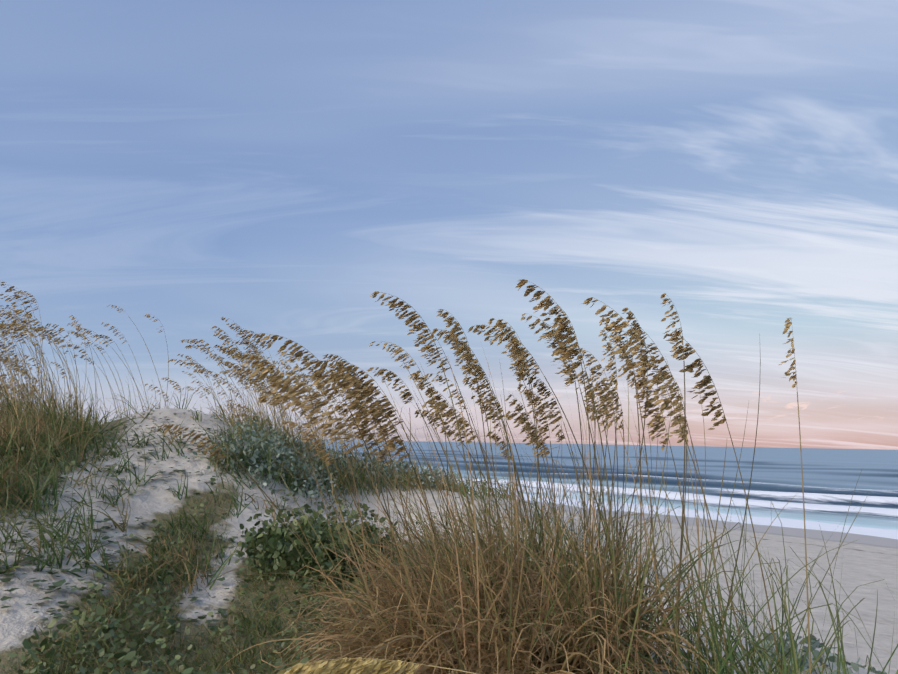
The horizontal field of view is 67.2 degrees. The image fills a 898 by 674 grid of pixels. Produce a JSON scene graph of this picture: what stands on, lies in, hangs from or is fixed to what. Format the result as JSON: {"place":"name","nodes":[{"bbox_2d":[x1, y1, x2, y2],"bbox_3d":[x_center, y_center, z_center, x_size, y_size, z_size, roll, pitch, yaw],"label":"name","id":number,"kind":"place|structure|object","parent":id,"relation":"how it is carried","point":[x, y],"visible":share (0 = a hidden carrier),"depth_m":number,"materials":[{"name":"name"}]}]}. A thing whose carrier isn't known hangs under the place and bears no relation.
{"place":"outdoors","nodes":[
{"label":"outdoors","id":0,"kind":"place"},
{"bbox_2d":[0,408,897,673],"bbox_3d":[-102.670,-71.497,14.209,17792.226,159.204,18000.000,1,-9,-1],"label":"dune","id":1,"kind":"structure","parent":0,"point":[866,559],"depth_m":6.61,"materials":[{"name":"white sand"}]},
{"bbox_2d":[0,280,390,491],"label":"sea oats","id":2,"kind":"object","parent":1,"relation":"on","point":[77,403],"visible":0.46,"depth_m":8.33,"materials":[{"name":"beige plant"}]},
{"bbox_2d":[0,282,368,424],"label":"seed heads","id":3,"kind":"object","parent":2,"relation":"attached to","point":[231,351],"visible":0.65,"depth_m":8.77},
{"bbox_2d":[0,363,413,506],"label":"dune grass","id":4,"kind":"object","parent":1,"relation":"on","point":[8,404],"visible":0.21,"depth_m":8.17,"materials":[{"name":"green plant"}]},
{"bbox_2d":[0,408,539,673],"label":"leafy ground plants","id":5,"kind":"object","parent":1,"relation":"on","point":[275,544],"visible":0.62,"depth_m":4.40,"materials":[{"name":"green plant"}]},
{"bbox_2d":[287,658,477,673],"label":"grass stem","id":6,"kind":"object","parent":1,"relation":"on","point":[405,662],"visible":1,"depth_m":1.95,"materials":[{"name":"brown plant"}]},
{"bbox_2d":[277,657,418,673],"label":"seed head","id":7,"kind":"object","parent":6,"relation":"attached to","point":[343,666],"visible":1,"depth_m":1.93},
{"bbox_2d":[0,381,801,673],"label":"dune grass tufts","id":8,"kind":"object","parent":1,"relation":"on","point":[41,431],"visible":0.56,"depth_m":4.91,"materials":[{"name":"green plant"}]},
{"bbox_2d":[156,284,686,672],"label":"grass stalks","id":9,"kind":"object","parent":1,"relation":"on","point":[589,521],"visible":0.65,"depth_m":3.12,"materials":[{"name":"brown plant"}]},
{"bbox_2d":[151,279,687,465],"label":"seed heads","id":10,"kind":"object","parent":9,"relation":"attached to","point":[359,395],"visible":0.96,"depth_m":3.13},
{"bbox_2d":[195,347,789,673],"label":"grass clump","id":11,"kind":"object","parent":1,"relation":"on","point":[361,638],"visible":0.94,"depth_m":2.77,"materials":[{"name":"brown plant"}]},
{"bbox_2d":[404,564,650,673],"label":"dry grass clump","id":12,"kind":"object","parent":1,"relation":"on","point":[516,587],"visible":0.08,"depth_m":2.89,"materials":[{"name":"brown plant"}]},
{"bbox_2d":[182,416,886,673],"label":"silver croton plants","id":13,"kind":"object","parent":1,"relation":"on","point":[815,643],"visible":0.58,"depth_m":7.28,"materials":[{"name":"green plant"}]},
{"bbox_2d":[506,470,897,673],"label":"beach grass","id":14,"kind":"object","parent":1,"relation":"on","point":[730,657],"visible":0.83,"depth_m":2.60,"materials":[{"name":"green plant"}]},
{"bbox_2d":[594,298,810,673],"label":"grass stalks","id":15,"kind":"object","parent":1,"relation":"on","point":[706,506],"visible":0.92,"depth_m":2.59,"materials":[{"name":"brown plant"}]},
{"bbox_2d":[583,297,797,450],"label":"sea oat heads","id":16,"kind":"object","parent":15,"relation":"attached to","point":[704,382],"visible":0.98,"depth_m":2.67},
{"bbox_2d":[0,0,897,449],"label":"sky","id":17,"kind":"structure","parent":0,"point":[274,167],"materials":[{"name":"blue"}]},
{"bbox_2d":[292,439,897,538],"bbox_3d":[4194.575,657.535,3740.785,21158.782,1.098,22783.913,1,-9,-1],"label":"sea water","id":18,"kind":"structure","parent":0,"point":[831,477],"depth_m":110.66,"materials":[{"name":"blue liquid"}]}
]}

